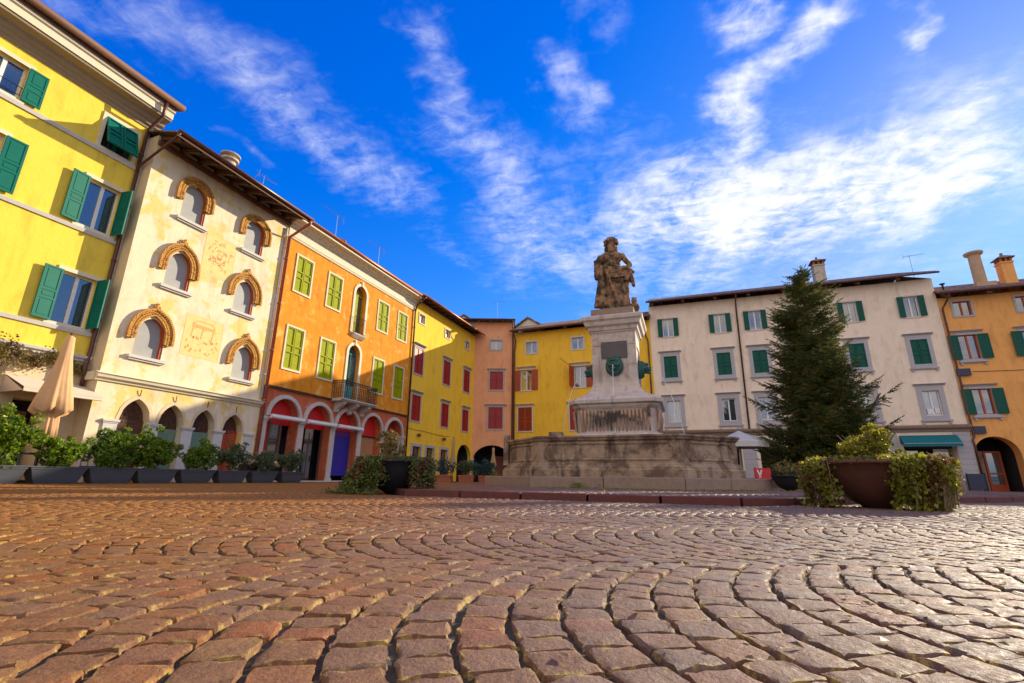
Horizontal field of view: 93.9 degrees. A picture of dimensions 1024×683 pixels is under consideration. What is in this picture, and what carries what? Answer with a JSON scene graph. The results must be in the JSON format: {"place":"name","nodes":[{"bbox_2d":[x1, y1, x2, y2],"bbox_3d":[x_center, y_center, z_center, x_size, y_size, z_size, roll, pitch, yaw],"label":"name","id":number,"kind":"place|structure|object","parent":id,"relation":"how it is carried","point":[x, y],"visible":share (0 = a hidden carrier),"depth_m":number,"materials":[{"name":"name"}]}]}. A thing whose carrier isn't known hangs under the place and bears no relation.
{"place":"outdoors","nodes":[
{"label":"outdoors","id":0,"kind":"place"},
{"bbox_2d":[0,482,1023,682],"bbox_3d":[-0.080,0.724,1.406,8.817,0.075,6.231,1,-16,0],"label":"paving","id":1,"kind":"structure","parent":0,"point":[54,608],"depth_m":1.24,"materials":[{"name":"brown stone"}]},
{"bbox_2d":[0,482,1023,535],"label":"pavement","id":2,"kind":"structure","parent":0,"point":[27,501],"depth_m":5.43,"materials":[{"name":"stone"}]},
{"bbox_2d":[0,465,30,483],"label":"planter","id":3,"kind":"object","parent":2,"relation":"on","point":[8,475],"visible":1,"depth_m":11.25,"materials":[{"name":"grey plastic"}]},
{"bbox_2d":[0,402,47,469],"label":"shrub","id":4,"kind":"object","parent":3,"relation":"on","point":[14,440],"visible":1,"depth_m":11.34,"materials":[{"name":"green plant"}]},
{"bbox_2d":[15,332,75,482],"bbox_3d":[-12.570,1.720,13.076,0.919,4.110,0.910,1,-16,0],"label":"parasol","id":5,"kind":"object","parent":2,"relation":"on","point":[53,401],"visible":0.88,"depth_m":13.01,"materials":[{"name":"beige fabric"}]},
{"bbox_2d":[23,466,89,483],"bbox_3d":[-11.605,3.384,12.131,0.441,0.420,1.244,-5,-17,20],"label":"planter","id":6,"kind":"object","parent":2,"relation":"on","point":[50,475],"visible":0.85,"depth_m":11.98,"materials":[{"name":"grey plastic"}]},
{"bbox_2d":[32,433,88,466],"bbox_3d":[-11.594,2.831,12.256,0.946,0.966,0.922,5,-17,-16],"label":"shrub","id":7,"kind":"object","parent":6,"relation":"in","point":[58,451],"visible":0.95,"depth_m":12.13,"materials":[{"name":"green plant"}]},
{"bbox_2d":[82,467,138,483],"bbox_3d":[-11.169,3.709,13.245,0.441,0.420,1.244,-5,-17,20],"label":"planter","id":8,"kind":"object","parent":2,"relation":"on","point":[98,475],"visible":0.81,"depth_m":13.08,"materials":[{"name":"grey plastic"}]},
{"bbox_2d":[81,426,141,468],"bbox_3d":[-11.177,2.999,13.415,0.741,1.272,1.422,-5,-17,20],"label":"shrub","id":9,"kind":"object","parent":8,"relation":"on","point":[111,457],"visible":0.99,"depth_m":13.28,"materials":[{"name":"green plant"}]},
{"bbox_2d":[131,468,179,482],"bbox_3d":[-10.746,4.024,14.323,0.441,0.420,1.244,-5,-17,20],"label":"planter","id":10,"kind":"object","parent":2,"relation":"on","point":[143,475],"visible":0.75,"depth_m":14.18,"materials":[{"name":"grey plastic"}]},
{"bbox_2d":[128,425,183,468],"bbox_3d":[-10.713,3.270,14.572,0.998,1.403,1.504,-5,-17,20],"label":"shrub","id":11,"kind":"object","parent":10,"relation":"on","point":[155,449],"visible":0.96,"depth_m":14.30,"materials":[{"name":"green plant"}]},
{"bbox_2d":[174,469,216,482],"bbox_3d":[-10.295,4.361,15.472,0.441,0.420,1.244,-5,-17,20],"label":"planter","id":12,"kind":"object","parent":2,"relation":"on","point":[191,476],"visible":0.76,"depth_m":15.30,"materials":[{"name":"grey plastic"}]},
{"bbox_2d":[179,438,219,469],"bbox_3d":[-10.241,3.726,15.644,1.011,1.131,1.251,-5,-17,20],"label":"shrub","id":13,"kind":"object","parent":12,"relation":"on","point":[197,458],"visible":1,"depth_m":15.57,"materials":[{"name":"green plant"}]},
{"bbox_2d":[212,470,249,482],"bbox_3d":[-9.840,4.699,16.631,0.441,0.420,1.244,-5,-17,20],"label":"planter","id":14,"kind":"object","parent":2,"relation":"on","point":[224,476],"visible":0.78,"depth_m":16.44,"materials":[{"name":"grey plastic"}]},
{"bbox_2d":[213,439,252,472],"bbox_3d":[-9.787,4.029,16.792,0.819,1.170,1.488,-5,-17,20],"label":"shrub","id":15,"kind":"object","parent":14,"relation":"on","point":[233,455],"visible":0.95,"depth_m":16.77,"materials":[{"name":"green plant"}]},
{"bbox_2d":[245,471,278,482],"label":"planter","id":16,"kind":"object","parent":2,"relation":"on","point":[259,477],"visible":0.88,"depth_m":17.65,"materials":[{"name":"grey plastic"}]},
{"bbox_2d":[246,450,280,472],"bbox_3d":[-9.344,4.514,17.987,0.854,0.903,1.468,-5,-17,20],"label":"shrub","id":17,"kind":"object","parent":16,"relation":"on","point":[267,463],"visible":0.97,"depth_m":17.89,"materials":[{"name":"green plant"}]},
{"bbox_2d":[276,472,305,482],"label":"planter","id":18,"kind":"object","parent":2,"relation":"on","point":[289,477],"visible":0.86,"depth_m":18.88,"materials":[{"name":"grey plastic"}]},
{"bbox_2d":[277,448,306,471],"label":"shrub","id":19,"kind":"object","parent":18,"relation":"on","point":[292,461],"visible":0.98,"depth_m":19.10,"materials":[{"name":"green plant"}]},
{"bbox_2d":[435,475,451,481],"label":"terracotta planter","id":20,"kind":"object","parent":2,"relation":"on","point":[443,478],"visible":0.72,"depth_m":22.50,"materials":[{"name":"ceramic"}]},
{"bbox_2d":[435,457,455,474],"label":"shrub","id":21,"kind":"object","parent":20,"relation":"on","point":[442,468],"visible":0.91,"depth_m":22.74,"materials":[{"name":"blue plant"}]},
{"bbox_2d":[458,475,474,481],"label":"terracotta planter","id":22,"kind":"object","parent":2,"relation":"on","point":[465,478],"visible":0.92,"depth_m":22.60,"materials":[{"name":"ceramic"}]},
{"bbox_2d":[454,460,478,474],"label":"shrub","id":23,"kind":"object","parent":22,"relation":"on","point":[468,464],"visible":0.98,"depth_m":22.86,"materials":[{"name":"green plant"}]},
{"bbox_2d":[478,475,489,482],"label":"terracotta planter","id":24,"kind":"object","parent":2,"relation":"on","point":[481,478],"visible":0.43,"depth_m":22.71,"materials":[{"name":"ceramic"}]},
{"bbox_2d":[473,458,500,475],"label":"shrub","id":25,"kind":"object","parent":24,"relation":"on","point":[485,467],"visible":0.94,"depth_m":22.92,"materials":[{"name":"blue plant"}]},
{"bbox_2d":[770,475,801,490],"bbox_3d":[7.013,3.584,12.101,0.824,0.380,0.824,1,-16,0],"label":"bowl planter","id":26,"kind":"object","parent":2,"relation":"on","point":[787,482],"visible":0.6,"depth_m":11.88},
{"bbox_2d":[770,460,799,474],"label":"bush","id":27,"kind":"object","parent":26,"relation":"in","point":[783,470],"visible":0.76,"depth_m":12.21,"materials":[{"name":"green plant"}]},
{"bbox_2d":[743,264,904,474],"bbox_3d":[11.957,1.196,19.490,5.363,9.424,4.985,1,-16,0],"label":"spruce tree","id":28,"kind":"object","parent":2,"relation":"on","point":[812,374],"visible":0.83,"depth_m":18.62,"materials":[{"name":"green plant"}]},
{"bbox_2d":[824,459,908,507],"bbox_3d":[4.930,1.933,6.483,1.514,0.600,1.514,1,-16,0],"label":"bowl planter","id":29,"kind":"object","parent":2,"relation":"on","point":[862,483],"visible":0.41,"depth_m":6.13,"materials":[{"name":"ceramic"}]},
{"bbox_2d":[836,422,907,458],"bbox_3d":[4.859,1.429,6.608,0.859,0.651,0.648,1,-16,0],"label":"bush","id":30,"kind":"object","parent":29,"relation":"in","point":[879,443],"visible":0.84,"depth_m":6.53,"materials":[{"name":"green plant"}]},
{"bbox_2d":[791,451,966,511],"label":"ivy","id":31,"kind":"object","parent":2,"relation":"on","point":[925,482],"visible":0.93,"depth_m":5.80,"materials":[{"name":"green plant"}]},
{"bbox_2d":[965,473,988,490],"bbox_3d":[28.371,8.567,29.197,0.920,1.050,0.120,-5,-17,19],"label":"sign board","id":32,"kind":"object","parent":2,"relation":"on","point":[976,481],"visible":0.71,"depth_m":29.16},
{"bbox_2d":[39,0,1023,324],"label":"sky","id":33,"kind":"structure","parent":0,"point":[491,150],"materials":[{"name":"blue"}]},
{"bbox_3d":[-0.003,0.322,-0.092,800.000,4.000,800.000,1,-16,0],"label":"ground","id":34,"kind":"structure","parent":0,"visible":0},
{"bbox_2d":[0,0,185,479],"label":"yellow house","id":35,"kind":"structure","parent":34,"relation":"on","point":[82,114],"depth_m":15.29,"materials":[{"name":"paint"}]},
{"bbox_2d":[0,128,28,194],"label":"window","id":36,"kind":"structure","parent":35,"relation":"in","point":[13,152],"depth_m":14.21,"materials":[{"name":"white paint"}]},
{"bbox_2d":[10,400,30,464],"bbox_3d":[-15.154,2.936,14.264,0.040,2.500,0.900,-5,-17,20],"label":"doorway","id":37,"kind":"structure","parent":35,"relation":"in","point":[21,405],"depth_m":14.73,"materials":[{"name":"black"}]},
{"bbox_2d":[0,46,49,109],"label":"window","id":38,"kind":"structure","parent":35,"relation":"in","point":[35,85],"depth_m":14.73,"materials":[{"name":"white paint"}]},
{"bbox_2d":[0,331,88,376],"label":"creeper","id":39,"kind":"object","parent":35,"relation":"attached to","point":[29,356],"visible":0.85,"depth_m":14.08,"materials":[{"name":"green plant"}]},
{"bbox_2d":[30,263,109,332],"bbox_3d":[-14.045,-1.409,15.237,0.737,1.950,1.618,-5,-17,20],"label":"window","id":40,"kind":"structure","parent":35,"relation":"in","point":[62,298],"depth_m":15.45,"materials":[{"name":"white paint"}]},
{"bbox_2d":[60,168,133,239],"bbox_3d":[-14.011,-4.668,16.169,0.737,1.970,1.618,-5,-17,20],"label":"window","id":41,"kind":"structure","parent":35,"relation":"in","point":[90,205],"depth_m":16.39,"materials":[{"name":"white paint"}]},
{"bbox_2d":[95,111,141,165],"bbox_3d":[-13.962,-7.248,17.110,0.639,1.430,1.240,-5,-17,20],"label":"window","id":42,"kind":"structure","parent":35,"relation":"in","point":[118,138],"depth_m":17.02,"materials":[{"name":"teal paint"}]},
{"bbox_2d":[71,128,313,481],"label":"medieval house","id":43,"kind":"structure","parent":34,"relation":"on","point":[182,350],"depth_m":18.47,"materials":[{"name":"beige paint"}]},
{"bbox_2d":[126,303,175,365],"bbox_3d":[-12.810,-0.320,16.961,0.290,2.150,1.580,-5,-17,20],"label":"window","id":44,"kind":"structure","parent":43,"relation":"in","point":[150,337],"depth_m":17.02,"materials":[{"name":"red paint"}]},
{"bbox_2d":[157,239,200,297],"bbox_3d":[-12.621,-2.869,18.132,0.290,2.160,1.530,-5,-17,20],"label":"window","id":45,"kind":"structure","parent":43,"relation":"in","point":[180,269],"depth_m":18.22,"materials":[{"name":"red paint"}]},
{"bbox_2d":[175,176,215,232],"bbox_3d":[-12.574,-5.488,18.937,0.290,2.019,1.520,-5,-17,20],"label":"window","id":46,"kind":"structure","parent":43,"relation":"in","point":[199,201],"depth_m":19.05,"materials":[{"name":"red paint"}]},
{"bbox_2d":[226,333,260,385],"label":"window","id":47,"kind":"structure","parent":43,"relation":"in","point":[243,362],"depth_m":20.50,"materials":[{"name":"red paint"}]},
{"bbox_2d":[227,269,262,320],"bbox_3d":[-11.597,-2.121,20.745,0.290,2.180,1.660,-5,-17,20],"label":"window","id":48,"kind":"structure","parent":43,"relation":"in","point":[243,297],"depth_m":20.84,"materials":[{"name":"red paint"}]},
{"bbox_2d":[239,214,271,261],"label":"window","id":49,"kind":"structure","parent":43,"relation":"in","point":[257,234],"depth_m":21.62,"materials":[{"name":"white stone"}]},
{"bbox_2d":[253,205,424,481],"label":"arcaded house","id":50,"kind":"structure","parent":34,"relation":"on","point":[338,400],"depth_m":25.76,"materials":[{"name":"orange paint"}]},
{"bbox_2d":[267,424,278,460],"bbox_3d":[-11.000,5.020,21.850,0.070,2.450,0.550,-5,-17,20],"label":"glazed door","id":51,"kind":"structure","parent":50,"relation":"in","point":[274,429],"depth_m":22.04,"materials":[{"name":"grey glass"}]},
{"bbox_2d":[280,324,305,373],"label":"window","id":52,"kind":"structure","parent":50,"relation":"in","point":[294,340],"depth_m":23.04,"materials":[{"name":"green paint"}]},
{"bbox_2d":[292,253,314,298],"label":"window","id":53,"kind":"structure","parent":50,"relation":"in","point":[304,267],"depth_m":24.08,"materials":[{"name":"green paint"}]},
{"bbox_2d":[300,429,313,478],"bbox_3d":[-10.218,5.599,23.845,0.070,2.450,0.550,-5,-17,20],"label":"glazed door","id":54,"kind":"structure","parent":50,"relation":"in","point":[307,431],"depth_m":23.88,"materials":[{"name":"grey glass"}]},
{"bbox_2d":[315,336,336,381],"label":"window","id":55,"kind":"structure","parent":50,"relation":"in","point":[327,347],"depth_m":25.08,"materials":[{"name":"green paint"}]},
{"bbox_2d":[324,271,343,312],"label":"window","id":56,"kind":"structure","parent":50,"relation":"in","point":[334,291],"depth_m":26.12,"materials":[{"name":"green paint"}]},
{"bbox_2d":[341,340,361,400],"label":"french window","id":57,"kind":"structure","parent":50,"relation":"in","point":[350,361],"depth_m":27.16,"materials":[{"name":"teal"}]},
{"bbox_2d":[350,282,368,340],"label":"french window","id":58,"kind":"structure","parent":50,"relation":"in","point":[357,305],"depth_m":28.08,"materials":[{"name":"green paint"}]},
{"bbox_2d":[370,356,384,395],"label":"window","id":59,"kind":"structure","parent":50,"relation":"in","point":[378,366],"depth_m":29.12,"materials":[{"name":"green paint"}]},
{"bbox_2d":[376,299,389,334],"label":"window","id":60,"kind":"structure","parent":50,"relation":"in","point":[382,322],"depth_m":30.12,"materials":[{"name":"green paint"}]},
{"bbox_2d":[391,364,404,400],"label":"window","id":61,"kind":"structure","parent":50,"relation":"in","point":[398,372],"depth_m":31.04,"materials":[{"name":"green paint"}]},
{"bbox_2d":[396,310,408,343],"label":"window","id":62,"kind":"structure","parent":50,"relation":"in","point":[402,321],"depth_m":32.07,"materials":[{"name":"green paint"}]},
{"bbox_2d":[404,293,484,481],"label":"narrow yellow house","id":63,"kind":"structure","parent":34,"relation":"on","point":[441,403],"depth_m":36.38,"materials":[{"name":"paint"}]},
{"bbox_2d":[409,389,423,422],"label":"window","id":64,"kind":"structure","parent":63,"relation":"in","point":[416,399],"depth_m":32.75,"materials":[{"name":"red wood"}]},
{"bbox_2d":[413,341,426,376],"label":"window","id":65,"kind":"structure","parent":63,"relation":"in","point":[418,361],"depth_m":33.68,"materials":[{"name":"red wood"}]},
{"bbox_2d":[440,399,450,428],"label":"window","id":66,"kind":"structure","parent":63,"relation":"in","point":[444,409],"depth_m":36.47,"materials":[{"name":"red wood"}]},
{"bbox_2d":[442,355,452,386],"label":"window","id":67,"kind":"structure","parent":63,"relation":"in","point":[446,370],"depth_m":37.38,"materials":[{"name":"red wood"}]},
{"bbox_2d":[461,405,469,432],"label":"window","id":68,"kind":"structure","parent":63,"relation":"in","point":[465,412],"depth_m":39.64,"materials":[{"name":"red wood"}]},
{"bbox_2d":[462,365,471,393],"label":"window","id":69,"kind":"structure","parent":63,"relation":"in","point":[466,372],"depth_m":40.53,"materials":[{"name":"red wood"}]},
{"bbox_2d":[462,301,515,481],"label":"salmon house","id":70,"kind":"structure","parent":34,"relation":"on","point":[492,424],"depth_m":42.07,"materials":[{"name":"paint"}]},
{"bbox_2d":[485,404,506,429],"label":"window","id":71,"kind":"structure","parent":70,"relation":"in","point":[492,423],"depth_m":41.07,"materials":[{"name":"red wood"}]},
{"bbox_2d":[488,368,505,390],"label":"window","id":72,"kind":"structure","parent":70,"relation":"in","point":[492,386],"depth_m":41.97,"materials":[{"name":"red wood"}]},
{"bbox_2d":[513,316,547,391],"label":"distant house","id":73,"kind":"structure","parent":34,"relation":"on","point":[527,321],"depth_m":45.47,"materials":[{"name":"tile"}]},
{"bbox_2d":[509,311,654,439],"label":"wide yellow house","id":74,"kind":"structure","parent":34,"relation":"on","point":[552,363],"depth_m":40.64,"materials":[{"name":"paint"}]},
{"bbox_2d":[515,403,533,432],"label":"window","id":75,"kind":"structure","parent":74,"relation":"in","point":[524,413],"depth_m":40.64,"materials":[{"name":"red paint"}]},
{"bbox_2d":[515,366,537,391],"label":"window","id":76,"kind":"structure","parent":74,"relation":"in","point":[527,380],"depth_m":41.60,"materials":[{"name":"white paint"}]},
{"bbox_2d":[570,335,584,350],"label":"window","id":77,"kind":"structure","parent":74,"relation":"in","point":[576,343],"depth_m":40.74,"materials":[{"name":"white paint"}]},
{"bbox_2d":[569,361,592,388],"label":"window","id":78,"kind":"structure","parent":74,"relation":"in","point":[574,372],"depth_m":39.84,"materials":[{"name":"white paint"}]},
{"bbox_2d":[342,482,1023,505],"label":"kerb","id":79,"kind":"structure","parent":34,"relation":"on","point":[731,501],"depth_m":7.12,"materials":[{"name":"stone"}]},
{"bbox_2d":[646,253,983,490],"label":"cream house","id":80,"kind":"structure","parent":34,"relation":"on","point":[711,358],"depth_m":34.43,"materials":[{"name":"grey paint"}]},
{"bbox_2d":[657,317,678,337],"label":"window","id":81,"kind":"structure","parent":80,"relation":"in","point":[668,328],"depth_m":38.23,"materials":[{"name":"green paint"}]},
{"bbox_2d":[658,350,682,384],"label":"window","id":82,"kind":"structure","parent":80,"relation":"in","point":[675,367],"depth_m":37.29,"materials":[{"name":"green wood"}]},
{"bbox_2d":[661,394,686,429],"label":"window","id":83,"kind":"structure","parent":80,"relation":"in","point":[671,421],"depth_m":36.40,"materials":[{"name":"grey stone"}]},
{"bbox_2d":[708,312,731,333],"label":"window","id":84,"kind":"structure","parent":80,"relation":"in","point":[717,325],"depth_m":37.00,"materials":[{"name":"green paint"}]},
{"bbox_2d":[710,346,736,381],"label":"window","id":85,"kind":"structure","parent":80,"relation":"in","point":[728,354],"depth_m":36.06,"materials":[{"name":"green wood"}]},
{"bbox_2d":[715,392,743,428],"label":"window","id":86,"kind":"structure","parent":80,"relation":"in","point":[728,416],"depth_m":35.18,"materials":[{"name":"grey stone"}]},
{"bbox_2d":[743,309,767,330],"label":"window","id":87,"kind":"structure","parent":80,"relation":"in","point":[752,321],"depth_m":36.23,"materials":[{"name":"green paint"}]},
{"bbox_2d":[746,344,774,379],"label":"window","id":88,"kind":"structure","parent":80,"relation":"in","point":[754,357],"depth_m":35.30,"materials":[{"name":"green wood"}]},
{"bbox_2d":[751,390,782,427],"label":"window","id":89,"kind":"structure","parent":80,"relation":"in","point":[762,416],"depth_m":34.42,"materials":[{"name":"grey stone"}]},
{"bbox_2d":[837,300,864,322],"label":"window","id":90,"kind":"structure","parent":80,"relation":"in","point":[848,308],"depth_m":34.25,"materials":[{"name":"green paint"}]},
{"bbox_2d":[841,336,874,374],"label":"window","id":91,"kind":"structure","parent":80,"relation":"in","point":[860,347],"depth_m":33.32,"materials":[{"name":"green wood"}]},
{"bbox_2d":[853,386,885,424],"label":"window","id":92,"kind":"structure","parent":80,"relation":"in","point":[879,412],"depth_m":32.28,"materials":[{"name":"grey stone"}]},
{"bbox_2d":[896,294,927,318],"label":"window","id":93,"kind":"structure","parent":80,"relation":"in","point":[907,307],"depth_m":33.08,"materials":[{"name":"green paint"}]},
{"bbox_2d":[901,332,939,371],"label":"window","id":94,"kind":"structure","parent":80,"relation":"in","point":[920,349],"depth_m":32.17,"materials":[{"name":"green wood"}]},
{"bbox_2d":[912,383,953,423],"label":"window","id":95,"kind":"structure","parent":80,"relation":"in","point":[928,398],"depth_m":31.29,"materials":[{"name":"grey stone"}]},
{"bbox_2d":[933,250,1023,491],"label":"apricot house","id":96,"kind":"structure","parent":34,"relation":"on","point":[982,317],"depth_m":30.88,"materials":[{"name":"paint"}]},
{"bbox_2d":[949,299,975,317],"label":"window","id":97,"kind":"structure","parent":96,"relation":"in","point":[959,309],"depth_m":32.15,"materials":[{"name":"grey stone"}]},
{"bbox_2d":[947,329,994,364],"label":"window","id":98,"kind":"structure","parent":96,"relation":"in","point":[965,347],"depth_m":31.39,"materials":[{"name":"green wood"}]},
{"bbox_2d":[960,383,1009,420],"bbox_3d":[29.948,3.832,30.376,2.155,2.330,0.370,-5,-17,19],"label":"window","id":99,"kind":"structure","parent":96,"relation":"in","point":[980,404],"depth_m":30.40,"materials":[{"name":"green wood"}]},
{"bbox_2d":[1010,326,1023,355],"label":"window","id":100,"kind":"structure","parent":96,"relation":"in","point":[1017,336],"depth_m":30.54,"materials":[{"name":"green wood"}]},
{"bbox_2d":[1011,294,1023,312],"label":"window","id":101,"kind":"structure","parent":96,"relation":"in","point":[1018,301],"depth_m":31.19,"materials":[{"name":"grey stone"}]},
{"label":"fountain island pavement","id":102,"kind":"structure","parent":0,"visible":0},
{"bbox_2d":[370,459,414,493],"bbox_3d":[-2.186,2.512,8.896,1.195,0.600,1.195,1,-16,0],"label":"bowl planter","id":103,"kind":"object","parent":102,"relation":"on","point":[397,470],"visible":0.44,"depth_m":8.51,"materials":[{"name":"plastic"}]},
{"bbox_2d":[320,454,437,494],"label":"ivy","id":104,"kind":"object","parent":103,"relation":"on","point":[362,471],"visible":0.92,"depth_m":8.41,"materials":[{"name":"green plant"}]},
{"bbox_2d":[375,429,406,456],"bbox_3d":[-2.312,2.039,9.026,0.580,0.777,0.516,-5,-17,18],"label":"bush","id":105,"kind":"object","parent":103,"relation":"in","point":[390,443],"visible":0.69,"depth_m":8.98,"materials":[{"name":"green plant"}]},
{"bbox_2d":[485,306,772,490],"bbox_3d":[3.581,1.876,16.064,8.000,5.900,8.000,-5,-17,19],"label":"fountain","id":106,"kind":"object","parent":102,"relation":"on","point":[620,439],"visible":1,"depth_m":12.96,"materials":[{"name":"stone"}]},
{"bbox_2d":[594,237,639,311],"bbox_3d":[3.714,-2.313,17.272,1.563,3.132,0.868,-3,-16,11],"label":"statue","id":107,"kind":"object","parent":106,"relation":"on","point":[613,277],"visible":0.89,"depth_m":16.96,"materials":[{"name":"stone"}]},
{"bbox_2d":[728,428,769,467],"bbox_3d":[9.152,4.667,19.079,1.940,2.400,1.940,11,-19,-32],"label":"parasol","id":108,"kind":"object","parent":102,"relation":"on","point":[746,441],"visible":0.54,"depth_m":18.64,"materials":[{"name":"fabric"}]},
{"bbox_2d":[754,467,771,478],"bbox_3d":[9.146,5.012,17.446,0.620,0.840,0.450,2,-16,-5],"label":"sign","id":109,"kind":"object","parent":102,"relation":"on","point":[762,473],"visible":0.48,"depth_m":17.45,"materials":[{"name":"red paint"}]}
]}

